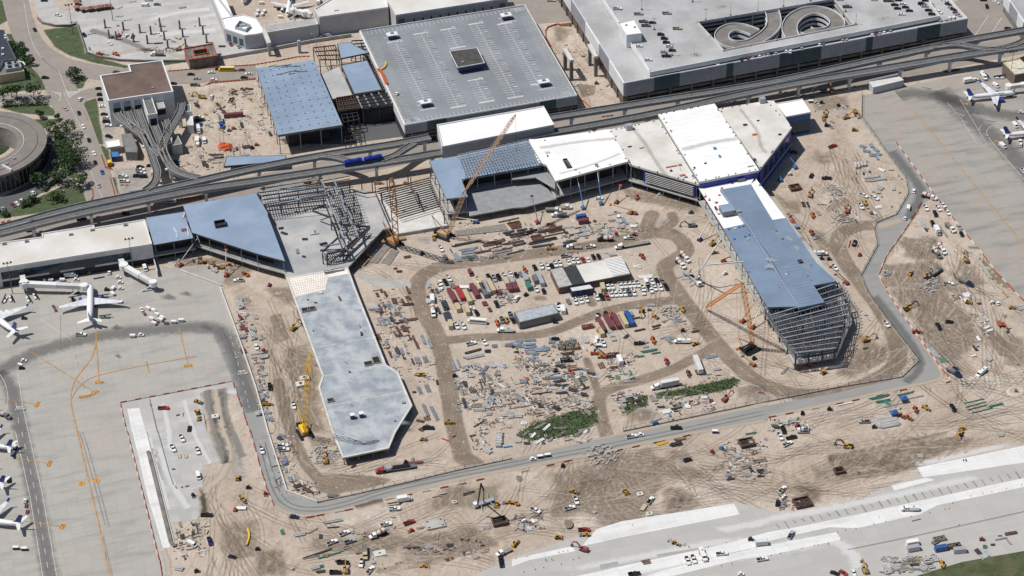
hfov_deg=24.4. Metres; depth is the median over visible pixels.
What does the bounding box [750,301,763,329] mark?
boom lift
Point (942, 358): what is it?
pipe stack
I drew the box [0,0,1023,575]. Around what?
ground
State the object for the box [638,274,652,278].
wrapped bundle
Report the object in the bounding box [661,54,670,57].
pickup truck
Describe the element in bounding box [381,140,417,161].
train guideway
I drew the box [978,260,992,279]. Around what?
concrete block row
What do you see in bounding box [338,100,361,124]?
stair core
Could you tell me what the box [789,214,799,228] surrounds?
boom lift
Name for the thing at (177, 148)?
rail shed
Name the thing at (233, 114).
shipping container
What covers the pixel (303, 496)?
barrier wall
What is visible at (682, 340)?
tanker truck
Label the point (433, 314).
pickup truck
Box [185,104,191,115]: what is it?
rail shed
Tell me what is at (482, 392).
scrap litter
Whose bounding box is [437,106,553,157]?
bridge hall
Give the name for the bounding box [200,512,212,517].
pickup truck
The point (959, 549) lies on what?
shipping container
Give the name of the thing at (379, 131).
shaded yard
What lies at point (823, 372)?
bulldozer
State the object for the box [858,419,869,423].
pickup truck
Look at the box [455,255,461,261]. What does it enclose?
deck bundle
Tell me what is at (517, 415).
concrete block row
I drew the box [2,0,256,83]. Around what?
street
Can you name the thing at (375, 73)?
open steelwork
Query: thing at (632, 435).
pickup truck
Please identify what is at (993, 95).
passenger jet
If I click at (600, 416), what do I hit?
timber stack
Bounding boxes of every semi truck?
[375,463,415,474]
[614,240,649,249]
[650,377,678,390]
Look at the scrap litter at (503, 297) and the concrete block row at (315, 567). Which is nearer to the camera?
the concrete block row at (315, 567)
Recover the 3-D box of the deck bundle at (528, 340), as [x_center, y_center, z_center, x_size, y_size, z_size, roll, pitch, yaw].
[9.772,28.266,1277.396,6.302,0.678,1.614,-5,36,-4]
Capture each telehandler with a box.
[262,401,274,405]
[413,372,424,376]
[444,419,453,424]
[511,539,519,547]
[546,246,555,250]
[664,357,668,366]
[912,329,923,333]
[912,405,918,414]
[921,404,930,411]
[939,559,945,568]
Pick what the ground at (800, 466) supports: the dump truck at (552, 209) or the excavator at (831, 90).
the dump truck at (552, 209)
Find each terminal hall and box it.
[146,212,195,259]
[183,193,285,278]
[256,60,342,153]
[429,140,544,219]
[529,129,627,202]
[610,120,698,205]
[658,103,758,206]
[719,96,791,186]
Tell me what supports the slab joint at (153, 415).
on the demolition yard at (183, 473)
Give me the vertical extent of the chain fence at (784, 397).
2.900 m
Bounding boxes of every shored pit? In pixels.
[491,515,507,527]
[738,436,755,448]
[788,183,801,191]
[792,495,812,509]
[833,466,845,475]
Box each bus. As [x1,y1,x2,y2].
[218,66,234,71]
[468,317,486,324]
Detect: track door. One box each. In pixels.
[114,107,120,112]
[124,106,131,111]
[135,104,142,110]
[150,118,156,125]
[157,109,165,114]
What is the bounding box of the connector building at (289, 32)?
[264,18,318,46]
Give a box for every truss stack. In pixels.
[414,356,420,363]
[421,402,428,416]
[424,383,430,391]
[429,406,438,421]
[538,363,548,366]
[544,376,562,379]
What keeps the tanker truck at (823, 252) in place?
on the ground at (800, 466)
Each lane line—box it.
[15,432,42,575]
[24,5,100,86]
[28,432,56,575]
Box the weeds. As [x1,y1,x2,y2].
[516,376,740,439]
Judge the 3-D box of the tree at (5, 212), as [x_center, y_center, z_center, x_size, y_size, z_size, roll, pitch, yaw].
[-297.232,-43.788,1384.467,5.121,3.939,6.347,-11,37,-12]
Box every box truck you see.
[64,272,77,277]
[195,124,200,133]
[396,494,411,502]
[933,224,940,235]
[963,77,974,83]
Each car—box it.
[228,554,237,559]
[289,514,298,519]
[344,157,362,166]
[363,154,382,163]
[683,457,691,462]
[830,570,839,575]
[838,569,847,575]
[851,569,856,575]
[945,320,953,323]
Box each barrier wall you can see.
[37,17,186,61]
[146,431,174,542]
[146,450,176,547]
[181,270,221,286]
[217,33,351,59]
[220,286,317,502]
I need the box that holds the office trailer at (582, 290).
[569,284,594,296]
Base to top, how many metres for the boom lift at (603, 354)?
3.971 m
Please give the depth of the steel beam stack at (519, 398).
1236.81 m
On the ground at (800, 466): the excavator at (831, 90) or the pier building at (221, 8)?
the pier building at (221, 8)
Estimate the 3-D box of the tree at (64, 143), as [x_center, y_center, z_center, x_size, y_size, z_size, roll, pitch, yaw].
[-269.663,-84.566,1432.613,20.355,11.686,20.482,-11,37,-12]
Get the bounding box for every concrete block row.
[174,565,183,571]
[235,301,244,309]
[248,325,255,332]
[259,354,268,358]
[293,531,305,536]
[311,565,319,570]
[323,518,342,523]
[463,352,483,359]
[470,395,476,400]
[471,361,479,369]
[473,408,484,411]
[483,447,492,453]
[488,360,495,367]
[495,399,502,406]
[514,414,521,417]
[581,336,589,343]
[623,393,632,397]
[863,175,879,178]
[865,178,882,182]
[875,415,899,428]
[884,568,892,574]
[891,564,899,570]
[918,217,928,228]
[919,563,928,570]
[922,556,932,562]
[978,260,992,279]
[978,316,985,321]
[997,432,1003,436]
[1016,304,1023,310]
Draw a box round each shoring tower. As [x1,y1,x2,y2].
[341,112,360,134]
[342,126,361,147]
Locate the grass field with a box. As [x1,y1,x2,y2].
[918,551,1023,575]
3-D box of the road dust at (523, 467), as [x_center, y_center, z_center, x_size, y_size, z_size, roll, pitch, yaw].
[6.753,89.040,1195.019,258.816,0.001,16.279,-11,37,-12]
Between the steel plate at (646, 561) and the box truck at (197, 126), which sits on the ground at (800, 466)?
the box truck at (197, 126)
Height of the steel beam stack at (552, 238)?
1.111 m
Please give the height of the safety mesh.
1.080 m
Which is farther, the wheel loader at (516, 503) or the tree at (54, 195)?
the tree at (54, 195)
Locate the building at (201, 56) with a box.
[183,43,217,68]
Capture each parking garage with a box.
[359,4,576,140]
[558,0,967,102]
[1003,0,1023,37]
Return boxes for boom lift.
[177,236,198,267]
[224,249,228,276]
[455,216,478,223]
[530,195,539,224]
[574,169,585,209]
[590,343,607,358]
[595,164,602,205]
[609,203,636,214]
[614,184,621,203]
[651,414,671,425]
[697,208,717,241]
[720,256,729,262]
[736,347,755,366]
[739,296,759,323]
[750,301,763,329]
[774,161,782,181]
[784,149,797,168]
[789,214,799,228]
[829,265,849,285]
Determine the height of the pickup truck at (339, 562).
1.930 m
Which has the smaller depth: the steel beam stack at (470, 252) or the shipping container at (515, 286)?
the shipping container at (515, 286)
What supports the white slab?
on the demolition yard at (183, 473)
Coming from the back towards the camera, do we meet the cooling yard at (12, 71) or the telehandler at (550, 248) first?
the cooling yard at (12, 71)
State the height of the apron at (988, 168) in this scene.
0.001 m
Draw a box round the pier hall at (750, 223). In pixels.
[697,177,836,325]
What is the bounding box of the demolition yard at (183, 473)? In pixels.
[121,382,236,575]
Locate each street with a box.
[0,35,1023,241]
[0,94,51,104]
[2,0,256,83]
[28,54,122,215]
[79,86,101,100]
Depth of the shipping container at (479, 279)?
1318.11 m
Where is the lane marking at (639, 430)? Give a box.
[288,405,763,501]
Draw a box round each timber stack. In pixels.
[471,404,481,407]
[495,391,509,394]
[544,413,555,418]
[571,375,579,386]
[574,429,583,436]
[595,410,604,421]
[649,395,655,400]
[939,226,947,237]
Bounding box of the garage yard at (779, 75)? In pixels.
[619,56,910,102]
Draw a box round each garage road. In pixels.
[508,0,564,15]
[532,12,569,23]
[954,0,1012,36]
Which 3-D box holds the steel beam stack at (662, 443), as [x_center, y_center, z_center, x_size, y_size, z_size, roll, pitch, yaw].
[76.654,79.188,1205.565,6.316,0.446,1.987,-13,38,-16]
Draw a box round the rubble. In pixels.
[308,235,941,465]
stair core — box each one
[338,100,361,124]
[359,95,393,124]
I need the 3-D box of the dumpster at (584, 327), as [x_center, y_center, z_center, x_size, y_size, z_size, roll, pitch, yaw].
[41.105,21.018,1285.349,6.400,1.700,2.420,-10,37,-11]
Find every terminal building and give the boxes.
[0,219,153,287]
[315,0,388,35]
[387,0,507,24]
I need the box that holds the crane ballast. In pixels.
[395,236,405,240]
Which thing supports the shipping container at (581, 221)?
on the ground at (800, 466)
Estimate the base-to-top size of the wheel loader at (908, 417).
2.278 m
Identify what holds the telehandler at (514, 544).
on the ground at (800, 466)
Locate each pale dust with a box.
[567,537,741,570]
[637,537,817,575]
[717,476,976,531]
[830,540,862,567]
[916,445,1003,464]
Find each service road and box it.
[213,328,767,516]
[768,144,944,416]
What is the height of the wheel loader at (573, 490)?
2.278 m
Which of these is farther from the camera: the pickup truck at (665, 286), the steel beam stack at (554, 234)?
the steel beam stack at (554, 234)
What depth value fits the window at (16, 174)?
1404.61 m
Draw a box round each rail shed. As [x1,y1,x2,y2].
[121,133,138,160]
[172,136,182,155]
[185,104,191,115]
[185,114,193,133]
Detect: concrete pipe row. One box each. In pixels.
[495,434,501,446]
[496,431,502,443]
[854,161,866,166]
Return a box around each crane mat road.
[368,244,389,263]
[381,248,398,264]
[454,224,508,236]
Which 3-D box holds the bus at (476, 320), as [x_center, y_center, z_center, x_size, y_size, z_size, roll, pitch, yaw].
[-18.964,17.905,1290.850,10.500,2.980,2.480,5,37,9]
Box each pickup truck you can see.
[75,332,86,336]
[117,174,127,177]
[135,167,144,171]
[157,405,168,409]
[166,199,176,203]
[169,444,175,451]
[178,434,184,441]
[190,83,199,86]
[195,446,200,454]
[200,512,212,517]
[207,536,212,545]
[233,278,243,281]
[259,446,264,453]
[277,443,288,447]
[278,447,289,451]
[291,401,295,409]
[326,538,337,545]
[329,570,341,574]
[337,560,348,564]
[338,529,350,536]
[343,538,355,544]
[359,558,363,567]
[365,565,375,574]
[380,521,391,526]
[389,506,400,511]
[403,519,414,525]
[423,425,433,429]
[430,309,435,316]
[445,274,451,281]
[466,341,476,345]
[480,338,487,345]
[498,558,503,567]
[499,316,504,323]
[529,506,540,513]
[533,285,538,291]
[560,253,570,257]
[563,505,575,510]
[572,297,578,304]
[573,496,579,504]
[578,527,589,531]
[583,295,588,302]
[585,244,595,248]
[594,293,599,300]
[599,292,604,299]
[601,339,605,346]
[604,293,609,299]
[608,290,613,296]
[617,289,622,296]
[622,289,627,296]
[624,236,633,239]
[626,288,631,295]
[626,433,637,438]
[628,571,640,575]
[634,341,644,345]
[646,496,654,504]
[657,283,663,290]
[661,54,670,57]
[663,283,668,290]
[670,425,681,429]
[684,556,690,564]
[690,554,696,563]
[715,551,727,555]
[756,556,768,561]
[776,432,783,439]
[778,485,786,493]
[781,425,785,433]
[782,440,792,446]
[785,434,796,440]
[787,530,794,538]
[797,427,808,430]
[797,429,808,433]
[821,176,831,179]
[828,143,837,148]
[842,4,851,7]
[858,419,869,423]
[859,192,868,197]
[869,195,879,200]
[883,320,889,327]
[922,204,928,210]
[935,322,941,329]
[939,201,946,207]
[943,281,953,285]
[949,404,956,411]
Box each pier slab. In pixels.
[286,267,411,464]
[760,188,852,369]
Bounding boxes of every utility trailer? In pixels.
[236,506,245,510]
[327,494,339,497]
[640,504,646,510]
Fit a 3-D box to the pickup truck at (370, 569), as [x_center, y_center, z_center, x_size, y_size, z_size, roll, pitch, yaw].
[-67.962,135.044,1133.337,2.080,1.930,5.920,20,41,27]
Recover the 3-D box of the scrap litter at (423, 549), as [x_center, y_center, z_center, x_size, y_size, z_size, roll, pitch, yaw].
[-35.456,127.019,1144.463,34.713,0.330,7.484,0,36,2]
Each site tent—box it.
[107,159,111,166]
[110,151,120,161]
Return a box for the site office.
[550,256,630,293]
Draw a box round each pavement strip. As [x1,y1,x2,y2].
[512,547,574,565]
[580,478,1023,575]
[582,503,738,545]
[647,532,840,575]
[891,478,932,490]
[917,446,1023,476]
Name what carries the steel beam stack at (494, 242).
on the ground at (800, 466)
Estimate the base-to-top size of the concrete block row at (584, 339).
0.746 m
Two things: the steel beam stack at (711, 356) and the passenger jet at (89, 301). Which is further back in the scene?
the passenger jet at (89, 301)
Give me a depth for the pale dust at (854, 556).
1137.17 m
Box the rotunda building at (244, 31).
[221,14,265,48]
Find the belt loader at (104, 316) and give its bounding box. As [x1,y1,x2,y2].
[98,314,110,318]
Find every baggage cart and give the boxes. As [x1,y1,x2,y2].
[12,545,18,549]
[21,546,26,550]
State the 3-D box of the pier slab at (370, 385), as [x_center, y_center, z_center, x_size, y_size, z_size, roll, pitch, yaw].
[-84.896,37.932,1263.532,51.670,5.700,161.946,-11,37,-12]
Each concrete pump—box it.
[472,483,494,511]
[678,261,743,282]
[681,238,721,286]
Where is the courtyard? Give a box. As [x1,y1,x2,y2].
[0,145,9,154]
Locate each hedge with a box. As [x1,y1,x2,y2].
[0,101,48,107]
[41,176,59,192]
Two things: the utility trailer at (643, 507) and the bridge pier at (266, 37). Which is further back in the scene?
the bridge pier at (266, 37)
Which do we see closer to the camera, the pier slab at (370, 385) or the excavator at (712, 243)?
the pier slab at (370, 385)
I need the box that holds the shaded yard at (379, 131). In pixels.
[280,120,401,143]
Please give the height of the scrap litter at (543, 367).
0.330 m
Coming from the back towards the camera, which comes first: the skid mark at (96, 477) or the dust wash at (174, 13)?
the dust wash at (174, 13)
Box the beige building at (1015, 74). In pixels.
[1002,58,1023,83]
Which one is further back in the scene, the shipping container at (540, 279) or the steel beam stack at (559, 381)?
the shipping container at (540, 279)
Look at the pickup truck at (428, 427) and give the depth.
1218.19 m
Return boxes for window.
[0,177,5,191]
[5,176,10,190]
[10,174,15,188]
[14,172,19,186]
[19,170,23,184]
[23,168,27,182]
[27,166,30,180]
[30,164,34,175]
[33,161,37,174]
[36,159,40,172]
[39,156,42,170]
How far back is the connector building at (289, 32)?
1538.57 m
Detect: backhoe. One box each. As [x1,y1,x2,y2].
[239,494,247,504]
[667,538,681,546]
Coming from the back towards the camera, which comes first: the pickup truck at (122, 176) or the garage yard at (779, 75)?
the garage yard at (779, 75)
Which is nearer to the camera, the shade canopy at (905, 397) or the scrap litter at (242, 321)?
the shade canopy at (905, 397)
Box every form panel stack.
[408,461,422,463]
[496,289,502,294]
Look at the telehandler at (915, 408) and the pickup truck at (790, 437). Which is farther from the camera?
the telehandler at (915, 408)
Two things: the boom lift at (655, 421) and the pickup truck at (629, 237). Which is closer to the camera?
the boom lift at (655, 421)
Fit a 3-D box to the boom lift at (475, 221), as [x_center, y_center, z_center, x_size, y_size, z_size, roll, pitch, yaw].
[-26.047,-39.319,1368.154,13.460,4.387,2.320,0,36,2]
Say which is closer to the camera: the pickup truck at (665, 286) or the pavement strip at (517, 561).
the pavement strip at (517, 561)
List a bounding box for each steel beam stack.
[282,455,287,464]
[293,483,301,488]
[302,485,309,492]
[303,548,331,557]
[399,317,417,320]
[402,302,413,305]
[412,334,418,348]
[420,335,425,343]
[427,338,432,348]
[452,240,481,246]
[458,246,477,250]
[461,254,476,258]
[462,251,475,254]
[465,348,480,353]
[474,249,490,253]
[483,239,504,245]
[484,242,501,246]
[492,249,511,253]
[498,217,518,222]
[503,240,523,244]
[505,229,536,235]
[509,222,521,226]
[510,232,534,237]
[511,225,521,229]
[512,242,525,246]
[515,395,525,401]
[528,239,551,244]
[530,234,541,237]
[531,236,543,240]
[531,236,556,242]
[531,243,553,247]
[538,225,561,231]
[538,227,562,232]
[544,231,564,236]
[552,405,561,410]
[553,379,565,382]
[656,440,667,445]
[669,441,682,446]
[674,437,685,441]
[704,354,717,358]
[1005,531,1017,535]
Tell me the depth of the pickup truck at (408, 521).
1159.95 m
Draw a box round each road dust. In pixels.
[274,419,765,516]
[355,499,382,508]
[769,335,943,415]
[872,218,901,228]
[879,203,921,287]
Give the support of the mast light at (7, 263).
on the apron at (198, 305)
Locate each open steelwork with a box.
[257,176,369,264]
[313,45,341,73]
[336,94,363,124]
[351,40,367,60]
[353,170,444,223]
[356,89,392,125]
[370,58,390,101]
[764,282,851,364]
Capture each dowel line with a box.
[848,511,1023,549]
[851,512,1022,549]
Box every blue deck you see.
[337,42,368,62]
[341,60,381,97]
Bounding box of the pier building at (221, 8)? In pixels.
[212,0,232,30]
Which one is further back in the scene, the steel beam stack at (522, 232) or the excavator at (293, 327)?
the steel beam stack at (522, 232)
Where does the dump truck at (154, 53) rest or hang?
on the old plaza
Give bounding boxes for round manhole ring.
[1006,386,1023,396]
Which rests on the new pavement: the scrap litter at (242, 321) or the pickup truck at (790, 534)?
the pickup truck at (790, 534)
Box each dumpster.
[560,357,571,362]
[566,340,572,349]
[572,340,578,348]
[581,323,593,329]
[607,352,618,357]
[932,535,945,541]
[947,542,960,549]
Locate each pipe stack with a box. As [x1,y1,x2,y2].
[318,551,342,558]
[640,348,657,352]
[868,394,889,399]
[875,398,890,403]
[928,346,938,357]
[939,357,947,362]
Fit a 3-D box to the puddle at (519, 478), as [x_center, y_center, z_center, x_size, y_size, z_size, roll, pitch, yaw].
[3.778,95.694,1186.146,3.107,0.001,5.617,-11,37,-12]
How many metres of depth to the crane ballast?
1356.24 m
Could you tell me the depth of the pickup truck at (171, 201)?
1391.95 m
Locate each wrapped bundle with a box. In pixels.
[534,438,544,443]
[633,265,641,268]
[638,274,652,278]
[661,408,670,413]
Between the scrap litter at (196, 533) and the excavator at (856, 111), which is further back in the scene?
the excavator at (856, 111)
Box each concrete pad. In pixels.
[211,413,218,419]
[373,549,386,556]
[424,517,445,530]
[874,415,900,428]
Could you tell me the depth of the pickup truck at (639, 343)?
1271.95 m
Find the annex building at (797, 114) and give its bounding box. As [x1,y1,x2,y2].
[776,99,810,135]
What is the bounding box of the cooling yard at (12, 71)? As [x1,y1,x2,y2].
[0,59,25,83]
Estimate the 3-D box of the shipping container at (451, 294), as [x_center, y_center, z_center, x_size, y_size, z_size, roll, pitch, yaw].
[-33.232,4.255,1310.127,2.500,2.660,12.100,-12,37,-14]
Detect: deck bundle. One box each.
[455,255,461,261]
[524,338,535,341]
[524,345,536,348]
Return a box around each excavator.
[174,44,188,50]
[191,91,205,98]
[208,262,224,269]
[289,319,301,330]
[303,177,317,183]
[323,450,327,463]
[343,558,348,573]
[558,342,574,349]
[570,541,588,552]
[639,306,643,318]
[679,221,695,227]
[708,236,720,245]
[721,390,733,401]
[808,186,812,196]
[812,86,826,92]
[828,83,833,92]
[834,439,853,449]
[842,111,856,119]
[845,202,849,212]
[853,108,859,118]
[860,558,868,573]
[861,333,877,342]
[903,301,918,311]
[923,268,932,279]
[955,428,962,441]
[963,250,968,261]
[996,320,1008,332]
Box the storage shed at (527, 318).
[514,304,558,328]
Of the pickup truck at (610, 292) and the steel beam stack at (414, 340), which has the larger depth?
the pickup truck at (610, 292)
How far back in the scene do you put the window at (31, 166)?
1411.15 m
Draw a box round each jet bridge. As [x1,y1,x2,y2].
[19,275,87,296]
[118,258,156,291]
[289,7,312,19]
[1005,82,1023,96]
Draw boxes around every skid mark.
[79,432,105,524]
[82,432,109,526]
[103,536,112,575]
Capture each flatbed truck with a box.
[495,547,512,556]
[557,204,571,209]
[566,244,581,249]
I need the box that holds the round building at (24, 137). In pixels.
[0,111,48,194]
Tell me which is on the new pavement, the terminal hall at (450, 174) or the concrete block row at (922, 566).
the concrete block row at (922, 566)
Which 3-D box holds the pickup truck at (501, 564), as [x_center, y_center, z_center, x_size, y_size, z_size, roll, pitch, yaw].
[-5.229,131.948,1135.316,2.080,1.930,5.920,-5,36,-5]
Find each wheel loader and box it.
[194,399,203,404]
[419,563,429,567]
[502,499,512,504]
[512,500,519,506]
[569,488,579,494]
[579,532,589,536]
[691,341,699,346]
[904,414,913,421]
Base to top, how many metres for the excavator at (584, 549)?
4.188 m
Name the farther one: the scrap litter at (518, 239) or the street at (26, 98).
the street at (26, 98)
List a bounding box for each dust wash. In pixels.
[90,29,148,51]
[110,49,184,58]
[148,437,169,509]
[149,7,209,20]
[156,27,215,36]
[157,448,190,508]
[161,403,172,450]
[161,549,171,575]
[182,400,211,463]
[195,487,206,512]
[198,389,233,519]
[204,390,227,462]
[220,388,244,456]
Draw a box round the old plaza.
[34,0,358,59]
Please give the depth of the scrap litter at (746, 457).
1195.22 m
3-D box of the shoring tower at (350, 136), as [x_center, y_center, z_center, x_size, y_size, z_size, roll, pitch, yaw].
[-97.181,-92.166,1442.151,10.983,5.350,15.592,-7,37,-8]
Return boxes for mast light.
[3,261,12,293]
[124,237,133,266]
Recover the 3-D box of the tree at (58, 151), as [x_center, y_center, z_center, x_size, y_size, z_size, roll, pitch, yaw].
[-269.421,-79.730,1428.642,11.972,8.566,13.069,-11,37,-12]
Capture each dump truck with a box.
[150,51,163,56]
[217,115,223,128]
[362,544,367,559]
[545,207,560,212]
[551,212,566,217]
[930,267,942,276]
[945,222,955,232]
[946,366,961,377]
[958,277,973,286]
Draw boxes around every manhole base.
[295,380,305,387]
[299,375,309,380]
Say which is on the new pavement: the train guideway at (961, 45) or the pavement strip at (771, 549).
the pavement strip at (771, 549)
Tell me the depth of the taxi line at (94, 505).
1175.77 m
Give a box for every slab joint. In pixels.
[149,399,157,431]
[158,431,173,484]
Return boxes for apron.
[0,262,243,575]
[861,57,1023,302]
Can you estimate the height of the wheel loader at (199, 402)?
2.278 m
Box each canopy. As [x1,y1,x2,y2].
[105,139,120,148]
[224,155,285,167]
[889,409,898,415]
[899,395,907,400]
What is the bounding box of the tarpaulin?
[217,143,232,149]
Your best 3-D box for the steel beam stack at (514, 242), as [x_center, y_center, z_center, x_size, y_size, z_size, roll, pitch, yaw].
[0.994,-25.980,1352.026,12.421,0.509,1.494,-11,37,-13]
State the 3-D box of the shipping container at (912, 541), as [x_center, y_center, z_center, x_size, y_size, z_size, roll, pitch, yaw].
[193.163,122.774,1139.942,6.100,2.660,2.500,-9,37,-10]
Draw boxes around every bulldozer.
[235,475,241,480]
[494,500,499,507]
[555,534,561,539]
[622,487,629,495]
[820,369,827,374]
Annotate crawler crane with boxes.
[295,354,314,440]
[383,178,404,249]
[431,114,516,241]
[705,278,760,355]
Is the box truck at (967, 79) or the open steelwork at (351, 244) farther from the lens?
the box truck at (967, 79)
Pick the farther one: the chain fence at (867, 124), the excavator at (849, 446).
the chain fence at (867, 124)
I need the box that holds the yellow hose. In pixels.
[245,528,249,545]
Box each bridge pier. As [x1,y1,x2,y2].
[262,29,271,55]
[297,40,300,52]
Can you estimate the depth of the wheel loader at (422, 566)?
1134.00 m
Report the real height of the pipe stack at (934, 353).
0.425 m
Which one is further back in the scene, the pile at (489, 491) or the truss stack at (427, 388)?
the truss stack at (427, 388)
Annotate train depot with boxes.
[100,60,175,126]
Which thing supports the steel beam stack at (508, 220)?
on the ground at (800, 466)
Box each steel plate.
[598,362,605,368]
[641,559,650,564]
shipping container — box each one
[224,111,243,118]
[430,293,434,303]
[441,299,448,310]
[443,311,451,321]
[447,287,456,303]
[448,319,452,329]
[454,302,460,312]
[455,285,465,301]
[458,285,468,291]
[462,289,472,304]
[464,305,470,315]
[469,283,479,298]
[475,282,481,291]
[477,277,486,288]
[479,282,488,298]
[482,280,490,295]
[486,278,495,293]
[503,277,509,286]
[506,283,513,292]
[508,275,514,282]
[511,282,517,292]
[522,273,528,281]
[525,281,531,290]
[532,274,538,284]
[535,271,544,286]
[560,304,565,314]
[576,213,586,219]
[578,218,588,224]
[594,322,599,332]
[595,316,606,332]
[598,327,604,337]
[600,282,605,291]
[604,313,614,329]
[611,313,621,329]
[616,354,623,364]
[618,311,628,327]
[624,310,634,326]
[905,538,918,545]
[906,543,919,552]
[934,543,947,552]
[953,546,966,553]
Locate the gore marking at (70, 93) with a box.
[48,91,80,100]
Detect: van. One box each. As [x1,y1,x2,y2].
[142,263,147,271]
[187,539,197,547]
[195,470,200,479]
[467,268,472,275]
[643,277,648,284]
[992,82,999,87]
[998,142,1006,148]
[1012,121,1018,127]
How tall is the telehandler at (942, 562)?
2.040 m
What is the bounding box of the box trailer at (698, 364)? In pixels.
[693,354,703,373]
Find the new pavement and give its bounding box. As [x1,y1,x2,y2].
[474,445,1023,575]
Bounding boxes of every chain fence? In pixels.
[317,455,511,502]
[623,359,918,431]
[860,141,918,359]
[861,101,879,142]
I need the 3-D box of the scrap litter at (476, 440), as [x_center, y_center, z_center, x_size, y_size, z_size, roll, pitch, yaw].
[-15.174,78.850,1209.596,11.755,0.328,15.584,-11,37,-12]
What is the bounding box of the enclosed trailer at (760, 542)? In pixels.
[755,538,767,545]
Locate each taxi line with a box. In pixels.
[31,352,93,391]
[70,331,96,431]
[72,356,195,397]
[77,432,110,575]
[96,344,98,380]
[179,328,187,363]
[942,145,1023,244]
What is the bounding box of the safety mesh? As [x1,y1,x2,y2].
[377,68,387,84]
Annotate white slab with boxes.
[127,408,169,547]
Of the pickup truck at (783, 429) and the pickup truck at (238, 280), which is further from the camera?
the pickup truck at (238, 280)
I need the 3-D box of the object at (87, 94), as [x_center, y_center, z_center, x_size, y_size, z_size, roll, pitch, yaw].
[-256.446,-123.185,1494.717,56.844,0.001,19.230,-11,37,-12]
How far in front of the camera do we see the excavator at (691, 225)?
1360.23 m
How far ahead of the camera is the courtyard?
1444.00 m
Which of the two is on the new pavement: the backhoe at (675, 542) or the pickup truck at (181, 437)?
the backhoe at (675, 542)
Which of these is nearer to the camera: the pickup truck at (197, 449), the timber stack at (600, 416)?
the pickup truck at (197, 449)
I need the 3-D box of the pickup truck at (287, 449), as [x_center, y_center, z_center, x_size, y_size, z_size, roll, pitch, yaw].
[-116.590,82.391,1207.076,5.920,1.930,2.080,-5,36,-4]
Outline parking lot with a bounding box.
[0,125,69,214]
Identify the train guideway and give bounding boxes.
[0,42,1023,237]
[0,134,430,232]
[113,111,161,191]
[123,111,138,127]
[133,109,164,158]
[150,125,170,164]
[159,102,200,180]
[161,119,171,133]
[319,153,351,163]
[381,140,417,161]
[549,26,1023,124]
[931,42,1007,52]
[993,37,1023,49]
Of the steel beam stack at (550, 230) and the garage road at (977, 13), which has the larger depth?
the garage road at (977, 13)
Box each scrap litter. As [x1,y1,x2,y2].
[144,46,174,54]
[172,525,209,559]
[179,147,250,169]
[188,85,252,139]
[235,298,250,357]
[254,346,267,410]
[256,80,271,136]
[271,431,298,493]
[293,480,319,494]
[377,288,412,356]
[387,357,435,382]
[403,545,474,555]
[427,285,442,300]
[450,219,579,259]
[452,374,513,412]
[469,432,489,451]
[477,416,512,431]
[496,286,512,305]
[510,514,543,532]
[511,343,587,405]
[511,395,593,417]
[520,431,592,444]
[555,45,609,91]
[588,221,642,237]
[605,353,639,382]
[611,390,645,415]
[654,395,715,413]
[722,437,767,479]
[767,417,808,431]
[778,493,794,510]
[826,185,844,197]
[832,209,858,222]
[883,554,936,575]
[952,294,973,300]
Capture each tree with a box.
[0,87,9,101]
[1,209,8,216]
[8,82,23,100]
[9,40,24,48]
[12,47,27,56]
[19,54,34,64]
[19,199,30,206]
[24,81,41,99]
[27,193,37,201]
[29,172,47,184]
[35,109,43,118]
[45,119,76,140]
[45,191,65,200]
[48,170,67,183]
[49,136,81,156]
[52,148,88,170]
[55,147,75,161]
[65,66,82,79]
[68,172,87,186]
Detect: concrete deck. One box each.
[259,185,389,283]
[320,66,352,101]
[377,184,447,236]
[468,178,555,221]
[512,168,554,188]
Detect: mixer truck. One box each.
[0,410,11,419]
[368,528,389,539]
[597,235,615,241]
[675,257,686,268]
[679,251,690,262]
[920,192,937,200]
[931,246,941,258]
[937,242,946,254]
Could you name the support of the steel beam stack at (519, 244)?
on the ground at (800, 466)
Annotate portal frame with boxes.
[563,48,573,80]
[587,43,597,76]
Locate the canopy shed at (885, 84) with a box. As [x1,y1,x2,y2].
[868,75,903,93]
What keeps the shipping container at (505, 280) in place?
on the ground at (800, 466)
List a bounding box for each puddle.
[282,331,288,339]
[516,476,522,481]
[564,520,572,527]
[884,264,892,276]
[963,313,978,319]
[979,258,1009,287]
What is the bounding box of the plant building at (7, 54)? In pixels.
[0,30,16,68]
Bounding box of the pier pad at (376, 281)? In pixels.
[355,272,410,287]
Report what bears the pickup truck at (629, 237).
on the ground at (800, 466)
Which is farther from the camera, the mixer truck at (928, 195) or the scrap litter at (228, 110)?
the scrap litter at (228, 110)
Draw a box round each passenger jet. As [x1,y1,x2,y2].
[0,303,28,337]
[0,424,17,452]
[0,475,9,488]
[0,498,27,529]
[56,284,122,323]
[269,0,308,16]
[963,79,1014,105]
[1000,117,1023,138]
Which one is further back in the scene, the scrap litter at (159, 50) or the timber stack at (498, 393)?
the scrap litter at (159, 50)
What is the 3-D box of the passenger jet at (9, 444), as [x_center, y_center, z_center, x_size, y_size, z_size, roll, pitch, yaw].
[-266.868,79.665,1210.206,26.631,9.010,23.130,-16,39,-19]
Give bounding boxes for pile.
[248,331,257,340]
[470,487,494,497]
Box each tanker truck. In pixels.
[497,327,512,332]
[674,338,690,343]
[699,546,707,561]
[814,250,827,255]
[901,505,918,511]
[975,366,987,376]
[980,70,986,79]
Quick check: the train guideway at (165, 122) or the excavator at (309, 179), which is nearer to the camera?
the excavator at (309, 179)
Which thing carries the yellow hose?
on the ground at (800, 466)

